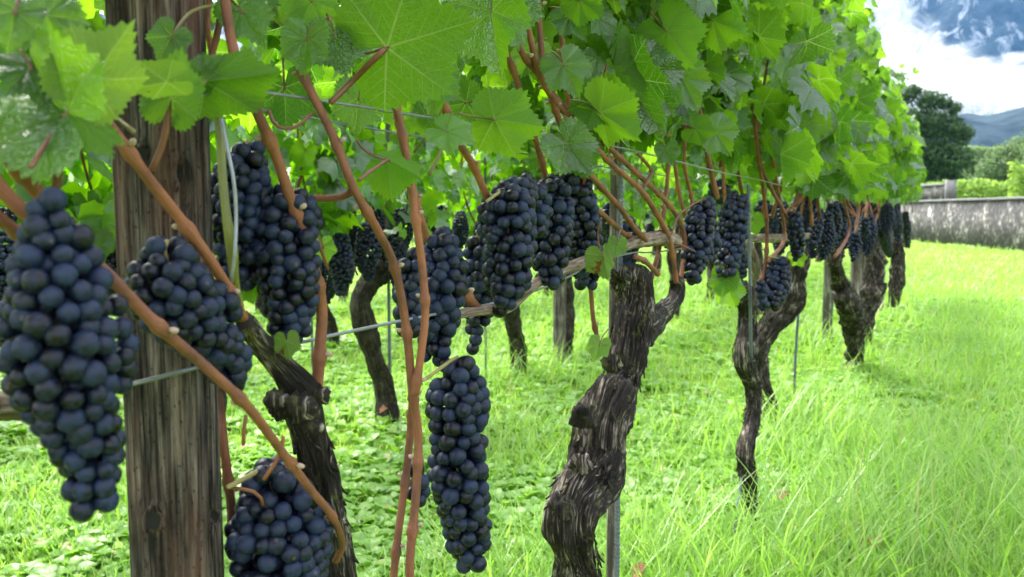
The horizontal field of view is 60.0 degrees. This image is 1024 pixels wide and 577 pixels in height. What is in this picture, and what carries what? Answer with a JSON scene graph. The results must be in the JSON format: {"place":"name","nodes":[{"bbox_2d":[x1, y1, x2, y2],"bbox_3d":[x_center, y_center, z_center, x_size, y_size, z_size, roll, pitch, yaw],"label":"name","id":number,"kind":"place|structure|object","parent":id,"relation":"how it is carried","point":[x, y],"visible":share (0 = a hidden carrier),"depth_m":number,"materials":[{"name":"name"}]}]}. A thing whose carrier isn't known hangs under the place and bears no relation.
{"place":"outdoors","nodes":[
{"label":"outdoors","id":0,"kind":"place"},
{"bbox_2d":[0,227,1023,576],"bbox_3d":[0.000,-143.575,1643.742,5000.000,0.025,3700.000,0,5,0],"label":"ground","id":1,"kind":"structure","parent":0,"point":[394,357],"depth_m":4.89,"materials":[{"name":"plant"}]},
{"bbox_2d":[0,10,115,262],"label":"grapevine","id":2,"kind":"object","parent":1,"relation":"on","point":[91,209],"visible":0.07,"depth_m":2.01,"materials":[{"name":"green plant"}]},
{"bbox_2d":[0,230,14,300],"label":"grape bunch","id":3,"kind":"object","parent":2,"relation":"hanging from","point":[5,251],"visible":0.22,"depth_m":1.68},
{"bbox_2d":[67,125,246,196],"bbox_3d":[-1.633,-0.262,4.268,0.515,1.469,1.058,3,6,28],"label":"grapevine","id":4,"kind":"object","parent":1,"relation":"on","point":[241,134],"depth_m":4.33,"materials":[{"name":"plant"}]},
{"bbox_2d":[105,0,223,576],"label":"trellis post","id":5,"kind":"object","parent":1,"relation":"on","point":[173,476],"visible":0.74,"depth_m":0.57,"materials":[{"name":"brown wood"}]},
{"bbox_3d":[-0.189,-0.125,0.565,0.025,0.012,0.026,0,5,0],"label":"wire hook","id":6,"kind":"object","parent":5,"relation":"attached to","visible":0},
{"bbox_2d":[219,117,237,283],"bbox_3d":[-0.182,-0.066,0.557,0.008,0.126,0.043,-3,6,-35],"label":"wire clip","id":7,"kind":"object","parent":6,"relation":"hanging from","point":[234,187],"visible":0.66,"depth_m":0.54,"materials":[{"name":"metal"}]},
{"bbox_2d":[0,0,345,563],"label":"grapevine","id":8,"kind":"object","parent":1,"relation":"on","point":[71,86],"visible":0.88,"depth_m":0.40,"materials":[{"name":"green plant"}]},
{"bbox_2d":[0,187,139,521],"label":"grape bunch","id":9,"kind":"object","parent":8,"relation":"hanging from","point":[68,366],"visible":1,"depth_m":0.38,"materials":[{"name":"food"}]},
{"bbox_2d":[3,0,365,411],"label":"grapevine","id":10,"kind":"object","parent":1,"relation":"on","point":[99,185],"visible":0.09,"depth_m":2.56,"materials":[{"name":"plant"}]},
{"bbox_2d":[105,249,116,296],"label":"grape bunch","id":11,"kind":"object","parent":10,"relation":"hanging from","point":[112,266],"visible":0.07,"depth_m":2.07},
{"bbox_2d":[328,232,354,296],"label":"grape bunch","id":12,"kind":"object","parent":10,"relation":"hanging from","point":[343,280],"visible":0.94,"depth_m":2.83,"materials":[{"name":"food"}]},
{"bbox_2d":[238,130,295,314],"bbox_3d":[-1.981,-0.499,6.872,0.539,1.484,1.049,2,5,20],"label":"grapevine","id":13,"kind":"object","parent":1,"relation":"on","point":[258,303],"visible":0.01,"depth_m":6.93,"materials":[{"name":"plant"}]},
{"bbox_2d":[51,0,532,576],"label":"grapevine","id":14,"kind":"object","parent":1,"relation":"on","point":[409,56],"visible":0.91,"depth_m":0.64,"materials":[{"name":"green plant"}]},
{"bbox_2d":[124,236,252,392],"bbox_3d":[-0.189,0.018,0.516,0.050,0.098,0.082,1,5,16],"label":"grape bunch","id":15,"kind":"object","parent":14,"relation":"hanging from","point":[170,282],"visible":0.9,"depth_m":0.49,"materials":[{"name":"food"}]},
{"bbox_2d":[211,139,272,291],"bbox_3d":[-0.196,-0.052,0.639,0.048,0.111,0.050,0,5,0],"label":"grape bunch","id":16,"kind":"object","parent":14,"relation":"hanging from","point":[254,185],"visible":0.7,"depth_m":0.62,"materials":[{"name":"food"}]},
{"bbox_2d":[224,455,333,576],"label":"grape bunch","id":17,"kind":"object","parent":14,"relation":"hanging from","point":[286,530],"visible":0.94,"depth_m":0.60,"materials":[{"name":"food"}]},
{"bbox_2d":[252,183,324,342],"bbox_3d":[-0.162,-0.018,0.645,0.048,0.118,0.057,0,5,0],"label":"grape bunch","id":18,"kind":"object","parent":14,"relation":"hanging from","point":[288,264],"visible":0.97,"depth_m":0.63,"materials":[{"name":"food"}]},
{"bbox_2d":[407,355,492,573],"bbox_3d":[-0.064,0.174,0.832,0.062,0.221,0.121,4,7,41],"label":"grape bunch","id":19,"kind":"object","parent":14,"relation":"hanging from","point":[456,476],"visible":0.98,"depth_m":0.83,"materials":[{"name":"food"}]},
{"bbox_2d":[261,108,865,203],"bbox_3d":[1.053,-0.343,3.200,0.023,0.042,5.788,3,6,27],"label":"trellis wire","id":20,"kind":"object","parent":14,"relation":"attached to","point":[343,123],"visible":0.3,"depth_m":0.90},
{"bbox_2d":[307,142,312,368],"bbox_3d":[-1.001,-0.370,4.384,0.012,1.634,0.012,0,5,0],"label":"metal stake","id":21,"kind":"object","parent":1,"relation":"on","point":[312,333],"visible":0.13,"depth_m":4.43,"materials":[{"name":"metal"}]},
{"bbox_2d":[266,117,379,343],"bbox_3d":[-1.150,-0.349,5.258,0.515,1.469,1.058,3,6,28],"label":"grapevine","id":22,"kind":"object","parent":1,"relation":"on","point":[332,327],"visible":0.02,"depth_m":5.32,"materials":[{"name":"plant"}]},
{"bbox_2d":[320,144,355,301],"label":"grapevine","id":23,"kind":"object","parent":1,"relation":"on","point":[346,293],"depth_m":7.87,"materials":[{"name":"plant"}]},
{"bbox_2d":[243,0,479,426],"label":"grapevine","id":24,"kind":"object","parent":1,"relation":"on","point":[439,179],"visible":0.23,"depth_m":3.21,"materials":[{"name":"green plant"}]},
{"bbox_2d":[348,211,357,260],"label":"grape bunch","id":25,"kind":"object","parent":24,"relation":"hanging from","point":[353,238],"visible":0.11,"depth_m":3.13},
{"bbox_2d":[354,222,381,282],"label":"grape bunch","id":26,"kind":"object","parent":24,"relation":"hanging from","point":[366,265],"visible":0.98,"depth_m":2.98,"materials":[{"name":"food"}]},
{"bbox_2d":[385,238,406,286],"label":"grape bunch","id":27,"kind":"object","parent":24,"relation":"hanging from","point":[400,250],"visible":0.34,"depth_m":3.18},
{"bbox_2d":[390,208,412,257],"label":"grape bunch","id":28,"kind":"object","parent":24,"relation":"hanging from","point":[398,219],"visible":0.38,"depth_m":3.32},
{"bbox_2d":[429,205,449,230],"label":"grape bunch","id":29,"kind":"object","parent":24,"relation":"hanging from","point":[441,208],"visible":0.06,"depth_m":3.57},
{"bbox_2d":[385,123,390,372],"bbox_3d":[-0.461,-0.274,3.289,0.012,1.634,0.012,0,5,0],"label":"metal stake","id":30,"kind":"object","parent":1,"relation":"on","point":[388,293],"visible":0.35,"depth_m":3.31,"materials":[{"name":"metal"}]},
{"bbox_2d":[396,142,453,246],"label":"grapevine","id":31,"kind":"object","parent":1,"relation":"on","point":[423,161],"visible":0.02,"depth_m":6.15,"materials":[{"name":"plant"}]},
{"bbox_2d":[443,146,520,236],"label":"grapevine","id":32,"kind":"object","parent":1,"relation":"on","point":[468,191],"visible":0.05,"depth_m":6.85,"materials":[{"name":"plant"}]},
{"bbox_2d":[484,157,486,377],"bbox_3d":[-0.124,-0.344,4.086,0.012,1.634,0.012,0,5,0],"label":"metal stake","id":33,"kind":"object","parent":1,"relation":"on","point":[485,343],"visible":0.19,"depth_m":4.13,"materials":[{"name":"metal"}]},
{"bbox_2d":[0,264,1023,576],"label":"weeds","id":34,"kind":"object","parent":1,"relation":"on","point":[370,514],"visible":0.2,"depth_m":2.82,"materials":[{"name":"green plant"}]},
{"bbox_2d":[425,71,600,376],"bbox_3d":[-0.008,-0.395,4.242,0.515,1.756,1.071,3,6,30],"label":"grapevine","id":35,"kind":"object","parent":1,"relation":"on","point":[499,168],"visible":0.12,"depth_m":4.15,"materials":[{"name":"green plant"}]},
{"bbox_2d":[520,161,551,297],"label":"grapevine","id":36,"kind":"object","parent":1,"relation":"on","point":[547,288],"visible":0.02,"depth_m":8.28,"materials":[{"name":"plant"}]},
{"bbox_2d":[553,103,565,363],"bbox_3d":[0.254,-0.463,4.677,0.069,1.804,0.069,0,5,0],"label":"trellis post","id":37,"kind":"object","parent":1,"relation":"on","point":[559,309],"visible":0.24,"depth_m":4.70,"materials":[{"name":"grey wood"}]},
{"bbox_2d":[513,88,631,354],"bbox_3d":[0.291,-0.445,4.847,0.558,1.750,1.062,3,6,29],"label":"grapevine","id":38,"kind":"object","parent":1,"relation":"on","point":[602,177],"visible":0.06,"depth_m":4.86,"materials":[{"name":"plant"}]},
{"bbox_2d":[413,0,790,576],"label":"grapevine","id":39,"kind":"object","parent":1,"relation":"on","point":[641,75],"visible":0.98,"depth_m":1.17,"materials":[{"name":"green plant"}]},
{"bbox_2d":[392,226,468,366],"bbox_3d":[-0.074,0.009,0.834,0.051,0.135,0.103,2,5,17],"label":"grape bunch","id":40,"kind":"object","parent":39,"relation":"hanging from","point":[447,266],"visible":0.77,"depth_m":0.83,"materials":[{"name":"food"}]},
{"bbox_2d":[133,239,756,385],"bbox_3d":[1.500,-0.267,4.033,0.031,0.048,7.950,2,6,26],"label":"trellis wire","id":41,"kind":"object","parent":39,"relation":"attached to","point":[161,376],"visible":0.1,"depth_m":0.70,"materials":[{"name":"metal"}]},
{"bbox_2d":[463,230,493,354],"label":"grape bunch","id":42,"kind":"object","parent":39,"relation":"hanging from","point":[475,259],"visible":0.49,"depth_m":1.01,"materials":[{"name":"food"}]},
{"bbox_2d":[477,172,553,317],"bbox_3d":[0.009,-0.046,0.930,0.062,0.150,0.137,4,6,37],"label":"grape bunch","id":43,"kind":"object","parent":39,"relation":"hanging from","point":[515,214],"visible":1,"depth_m":0.90,"materials":[{"name":"food"}]},
{"bbox_2d":[532,173,574,290],"bbox_3d":[0.047,-0.066,1.035,0.054,0.136,0.057,0,5,0],"label":"grape bunch","id":44,"kind":"object","parent":39,"relation":"hanging from","point":[551,259],"visible":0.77,"depth_m":1.02,"materials":[{"name":"food"}]},
{"bbox_2d":[266,91,853,198],"bbox_3d":[0.815,-0.287,2.504,0.048,0.047,4.434,3,6,27],"label":"trellis wire","id":45,"kind":"object","parent":39,"relation":"attached to","point":[336,103],"visible":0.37,"depth_m":0.75,"materials":[{"name":"metal"}]},
{"bbox_2d":[556,173,603,290],"bbox_3d":[0.091,-0.081,1.192,0.058,0.172,0.094,3,6,31],"label":"grape bunch","id":46,"kind":"object","parent":39,"relation":"hanging from","point":[586,219],"visible":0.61,"depth_m":1.17,"materials":[{"name":"food"}]},
{"bbox_2d":[599,203,641,266],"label":"grape bunch","id":47,"kind":"object","parent":39,"relation":"hanging from","point":[629,260],"visible":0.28,"depth_m":1.49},
{"bbox_2d":[679,197,722,285],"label":"grape bunch","id":48,"kind":"object","parent":39,"relation":"hanging from","point":[704,242],"visible":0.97,"depth_m":1.57,"materials":[{"name":"food"}]},
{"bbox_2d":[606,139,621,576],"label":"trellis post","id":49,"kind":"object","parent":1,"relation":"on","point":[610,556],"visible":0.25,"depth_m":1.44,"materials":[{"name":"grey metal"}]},
{"bbox_2d":[614,153,623,576],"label":"metal stake","id":50,"kind":"object","parent":1,"relation":"on","point":[618,502],"visible":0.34,"depth_m":1.42,"materials":[{"name":"metal"}]},
{"bbox_2d":[593,145,676,230],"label":"grapevine","id":51,"kind":"object","parent":1,"relation":"on","point":[637,205],"visible":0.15,"depth_m":5.61,"materials":[{"name":"plant"}]},
{"bbox_2d":[632,562,644,576],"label":"fallen leaf","id":52,"kind":"object","parent":1,"relation":"on","point":[640,568],"visible":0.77,"depth_m":1.80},
{"bbox_2d":[641,164,675,271],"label":"grapevine","id":53,"kind":"object","parent":1,"relation":"on","point":[660,260],"visible":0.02,"depth_m":11.24,"materials":[{"name":"plant"}]},
{"bbox_2d":[637,161,709,317],"bbox_3d":[1.240,-0.619,6.732,0.539,1.767,1.049,2,5,20],"label":"grapevine","id":54,"kind":"object","parent":1,"relation":"on","point":[670,218],"visible":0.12,"depth_m":6.45,"materials":[{"name":"plant"}]},
{"bbox_2d":[645,217,654,232],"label":"grape bunch","id":55,"kind":"object","parent":54,"relation":"hanging from","point":[650,228],"visible":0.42,"depth_m":6.32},
{"bbox_2d":[692,179,744,303],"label":"grapevine","id":56,"kind":"object","parent":1,"relation":"on","point":[710,266],"visible":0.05,"depth_m":7.74,"materials":[{"name":"plant"}]},
{"bbox_2d":[732,184,752,540],"bbox_3d":[0.553,0.205,2.099,0.041,0.889,0.317,2,5,20],"label":"metal stake","id":57,"kind":"object","parent":1,"relation":"on","point":[749,290],"visible":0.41,"depth_m":1.97,"materials":[{"name":"metal"}]},
{"bbox_2d":[741,178,770,217],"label":"grapevine","id":58,"kind":"object","parent":1,"relation":"on","point":[756,199],"visible":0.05,"depth_m":8.68,"materials":[{"name":"plant"}]},
{"bbox_2d":[750,187,783,269],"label":"grapevine","id":59,"kind":"object","parent":1,"relation":"on","point":[758,246],"visible":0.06,"depth_m":9.68,"materials":[{"name":"plant"}]},
{"bbox_2d":[643,0,891,526],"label":"grapevine","id":60,"kind":"object","parent":1,"relation":"on","point":[803,135],"visible":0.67,"depth_m":2.08,"materials":[{"name":"green plant"}]},
{"bbox_2d":[707,179,731,205],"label":"grape bunch","id":61,"kind":"object","parent":60,"relation":"hanging from","point":[719,201],"visible":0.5,"depth_m":2.00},
{"bbox_2d":[715,190,749,277],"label":"grape bunch","id":62,"kind":"object","parent":60,"relation":"hanging from","point":[732,223],"visible":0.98,"depth_m":1.81,"materials":[{"name":"food"}]},
{"bbox_2d":[738,250,747,282],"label":"grape bunch","id":63,"kind":"object","parent":60,"relation":"hanging from","point":[743,268],"visible":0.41,"depth_m":2.00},
{"bbox_2d":[754,200,778,233],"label":"grape bunch","id":64,"kind":"object","parent":60,"relation":"hanging from","point":[773,226],"visible":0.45,"depth_m":2.56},
{"bbox_2d":[754,256,791,311],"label":"grape bunch","id":65,"kind":"object","parent":60,"relation":"hanging from","point":[772,289],"visible":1,"depth_m":2.06,"materials":[{"name":"food"}]},
{"bbox_2d":[773,201,791,254],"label":"grape bunch","id":66,"kind":"object","parent":60,"relation":"hanging from","point":[780,229],"visible":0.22,"depth_m":2.84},
{"bbox_2d":[786,207,805,261],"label":"grape bunch","id":67,"kind":"object","parent":60,"relation":"hanging from","point":[795,232],"visible":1,"depth_m":2.06,"materials":[{"name":"food"}]},
{"bbox_2d":[796,193,816,232],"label":"grape bunch","id":68,"kind":"object","parent":60,"relation":"hanging from","point":[806,217],"visible":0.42,"depth_m":3.16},
{"bbox_2d":[752,193,792,257],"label":"grapevine","id":69,"kind":"object","parent":1,"relation":"on","point":[789,199],"visible":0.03,"depth_m":10.44,"materials":[{"name":"plant"}]},
{"bbox_2d":[793,314,799,393],"bbox_3d":[1.160,0.284,3.616,0.015,0.465,0.066,1,5,7],"label":"metal stake","id":70,"kind":"object","parent":1,"relation":"on","point":[796,345],"visible":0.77,"depth_m":3.63,"materials":[{"name":"metal"}]},
{"bbox_2d":[804,198,825,262],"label":"grapevine","id":71,"kind":"object","parent":1,"relation":"on","point":[821,206],"visible":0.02,"depth_m":13.00,"materials":[{"name":"plant"}]},
{"bbox_2d":[755,0,890,421],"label":"grapevine","id":72,"kind":"object","parent":1,"relation":"on","point":[865,52],"visible":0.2,"depth_m":3.24,"materials":[{"name":"green plant"}]},
{"bbox_2d":[825,200,842,245],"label":"grape bunch","id":73,"kind":"object","parent":72,"relation":"hanging from","point":[833,208],"visible":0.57,"depth_m":3.11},
{"bbox_2d":[821,199,833,344],"bbox_3d":[1.899,-0.516,5.275,0.063,1.804,0.063,0,5,0],"label":"trellis post","id":74,"kind":"object","parent":1,"relation":"on","point":[828,302],"visible":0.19,"depth_m":5.30,"materials":[{"name":"grey wood"}]},
{"bbox_2d":[850,201,865,294],"bbox_3d":[2.338,-0.543,5.875,0.152,1.754,0.061,0,5,0],"label":"trellis post","id":75,"kind":"object","parent":1,"relation":"on","point":[857,271],"visible":0.06,"depth_m":5.89,"materials":[{"name":"grey wood"}]},
{"bbox_2d":[816,47,919,371],"bbox_3d":[1.342,-0.346,3.818,0.482,1.745,2.473,3,6,30],"label":"grapevine","id":76,"kind":"object","parent":1,"relation":"on","point":[850,307],"visible":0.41,"depth_m":4.20,"materials":[{"name":"green plant"}]},
{"bbox_2d":[805,239,819,258],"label":"grape bunch","id":77,"kind":"object","parent":76,"relation":"hanging from","point":[812,251],"visible":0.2,"depth_m":3.69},
{"bbox_2d":[808,208,823,248],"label":"grape bunch","id":78,"kind":"object","parent":76,"relation":"hanging from","point":[816,230],"visible":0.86,"depth_m":2.79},
{"bbox_2d":[817,210,835,260],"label":"grape bunch","id":79,"kind":"object","parent":76,"relation":"hanging from","point":[829,243],"visible":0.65,"depth_m":2.83,"materials":[{"name":"food"}]},
{"bbox_2d":[835,203,847,247],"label":"grape bunch","id":80,"kind":"object","parent":76,"relation":"hanging from","point":[844,228],"visible":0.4,"depth_m":3.45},
{"bbox_2d":[847,225,861,261],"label":"grape bunch","id":81,"kind":"object","parent":76,"relation":"hanging from","point":[854,243],"visible":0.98,"depth_m":3.70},
{"bbox_2d":[851,202,859,226],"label":"grape bunch","id":82,"kind":"object","parent":76,"relation":"hanging from","point":[854,209],"visible":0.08,"depth_m":4.11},
{"bbox_2d":[857,213,877,256],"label":"grape bunch","id":83,"kind":"object","parent":76,"relation":"hanging from","point":[867,248],"visible":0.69,"depth_m":4.38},
{"bbox_2d":[830,61,925,345],"bbox_3d":[1.946,-0.450,4.967,0.601,1.724,3.038,3,6,31],"label":"grapevine","id":84,"kind":"object","parent":1,"relation":"on","point":[874,287],"visible":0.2,"depth_m":5.13,"materials":[{"name":"green plant"}]},
{"bbox_2d":[860,213,870,237],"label":"grape bunch","id":85,"kind":"object","parent":84,"relation":"hanging from","point":[865,228],"visible":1,"depth_m":4.23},
{"bbox_2d":[878,224,892,257],"bbox_3d":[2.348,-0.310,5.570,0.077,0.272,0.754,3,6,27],"label":"grape bunch","id":86,"kind":"object","parent":84,"relation":"hanging from","point":[886,243],"visible":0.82,"depth_m":5.53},
{"bbox_2d":[879,203,895,234],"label":"grape bunch","id":87,"kind":"object","parent":84,"relation":"hanging from","point":[886,224],"visible":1,"depth_m":5.09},
{"bbox_2d":[891,204,899,230],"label":"grape bunch","id":88,"kind":"object","parent":84,"relation":"hanging from","point":[897,213],"visible":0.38,"depth_m":6.07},
{"bbox_2d":[877,245,884,310],"bbox_3d":[2.907,-0.639,6.971,0.081,1.754,0.081,0,5,0],"label":"trellis post","id":89,"kind":"object","parent":1,"relation":"on","point":[881,252],"visible":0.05,"depth_m":7.00,"materials":[{"name":"grey wood"}]},
{"bbox_2d":[883,97,926,310],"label":"grapevine","id":90,"kind":"object","parent":1,"relation":"on","point":[897,278],"visible":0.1,"depth_m":7.16,"materials":[{"name":"green plant"}]},
{"bbox_2d":[893,215,903,241],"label":"grape bunch","id":91,"kind":"object","parent":90,"relation":"hanging from","point":[897,234],"visible":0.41,"depth_m":6.51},
{"bbox_2d":[895,204,901,228],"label":"grape bunch","id":92,"kind":"object","parent":90,"relation":"hanging from","point":[899,219],"visible":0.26,"depth_m":6.29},
{"bbox_2d":[902,205,911,248],"bbox_3d":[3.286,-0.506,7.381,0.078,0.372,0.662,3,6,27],"label":"grape bunch","id":93,"kind":"object","parent":90,"relation":"hanging from","point":[907,230],"visible":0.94,"depth_m":7.33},
{"bbox_2d":[901,83,976,192],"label":"tall tree","id":94,"kind":"object","parent":1,"relation":"on","point":[941,160],"visible":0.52,"depth_m":68.24,"materials":[{"name":"green plant"}]},
{"bbox_2d":[891,180,1023,251],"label":"stone wall","id":95,"kind":"structure","parent":1,"relation":"on","point":[941,213],"depth_m":20.27,"materials":[{"name":"stone"}]},
{"bbox_2d":[920,177,1023,198],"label":"vine hedge","id":96,"kind":"object","parent":1,"relation":"on","point":[969,186],"visible":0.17,"depth_m":26.66,"materials":[{"name":"green plant"}]},
{"bbox_2d":[957,145,992,195],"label":"round tree","id":97,"kind":"object","parent":1,"relation":"on","point":[980,151],"visible":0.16,"depth_m":117.78,"materials":[{"name":"green plant"}]},
{"bbox_2d":[964,130,1023,197],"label":"round tree","id":98,"kind":"object","parent":1,"relation":"on","point":[997,168],"visible":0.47,"depth_m":93.56,"materials":[{"name":"green plant"}]},
{"bbox_2d":[1006,159,1023,196],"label":"vine hedge","id":99,"kind":"object","parent":1,"relation":"on","point":[1014,175],"visible":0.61,"depth_m":21.73,"materials":[{"name":"green plant"}]},
{"bbox_2d":[1017,144,1023,171],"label":"round tree","id":100,"kind":"object","parent":1,"relation":"on","point":[1021,152],"visible":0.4,"depth_m":85.05,"materials":[{"name":"green plant"}]},
{"bbox_2d":[68,143,1021,207],"bbox_3d":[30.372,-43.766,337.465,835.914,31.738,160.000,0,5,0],"label":"meadow hill","id":101,"kind":"structure","parent":0,"point":[71,177],"depth_m":321.80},
{"bbox_2d":[99,0,1023,115],"bbox_3d":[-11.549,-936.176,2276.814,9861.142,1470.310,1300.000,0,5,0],"label":"mountain","id":102,"kind":"structure","parent":0,"point":[948,39],"depth_m":1941.66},
{"bbox_2d":[103,107,1023,161],"bbox_3d":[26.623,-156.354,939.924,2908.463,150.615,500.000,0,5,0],"label":"forest hill","id":103,"kind":"structure","parent":0,"point":[995,129],"depth_m":861.36,"materials":[{"name":"plant"}]},
{"bbox_2d":[891,73,1023,113],"bbox_3d":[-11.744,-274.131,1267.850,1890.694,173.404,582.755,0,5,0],"label":"mist","id":104,"kind":"structure","parent":0,"point":[972,97],"depth_m":1215.51,"materials":[{"name":"white"}]},
{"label":"trellis wire","id":105,"kind":"object","parent":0,"visible":0},
{"bbox_2d":[0,258,14,343],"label":"grape bunch","id":106,"kind":"object","parent":105,"relation":"hanging from","point":[2,341],"visible":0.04,"depth_m":1.79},
{"bbox_2d":[0,207,17,259],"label":"grape bunch","id":107,"kind":"object","parent":105,"relation":"hanging from","point":[10,214],"visible":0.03,"depth_m":1.89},
{"bbox_2d":[452,211,469,248],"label":"grape bunch","id":108,"kind":"object","parent":105,"relation":"hanging from","point":[457,228],"visible":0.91,"depth_m":3.67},
{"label":"trellis wire","id":109,"kind":"object","parent":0,"visible":0},
{"bbox_2d":[320,260,336,303],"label":"grape bunch","id":110,"kind":"object","parent":109,"relation":"hanging from","point":[331,291],"visible":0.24,"depth_m":2.97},
{"bbox_2d":[365,203,384,231],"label":"grape bunch","id":111,"kind":"object","parent":109,"relation":"hanging from","point":[378,213],"visible":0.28,"depth_m":3.08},
{"bbox_2d":[378,227,396,263],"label":"grape bunch","id":112,"kind":"object","parent":109,"relation":"hanging from","point":[390,237],"visible":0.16,"depth_m":3.28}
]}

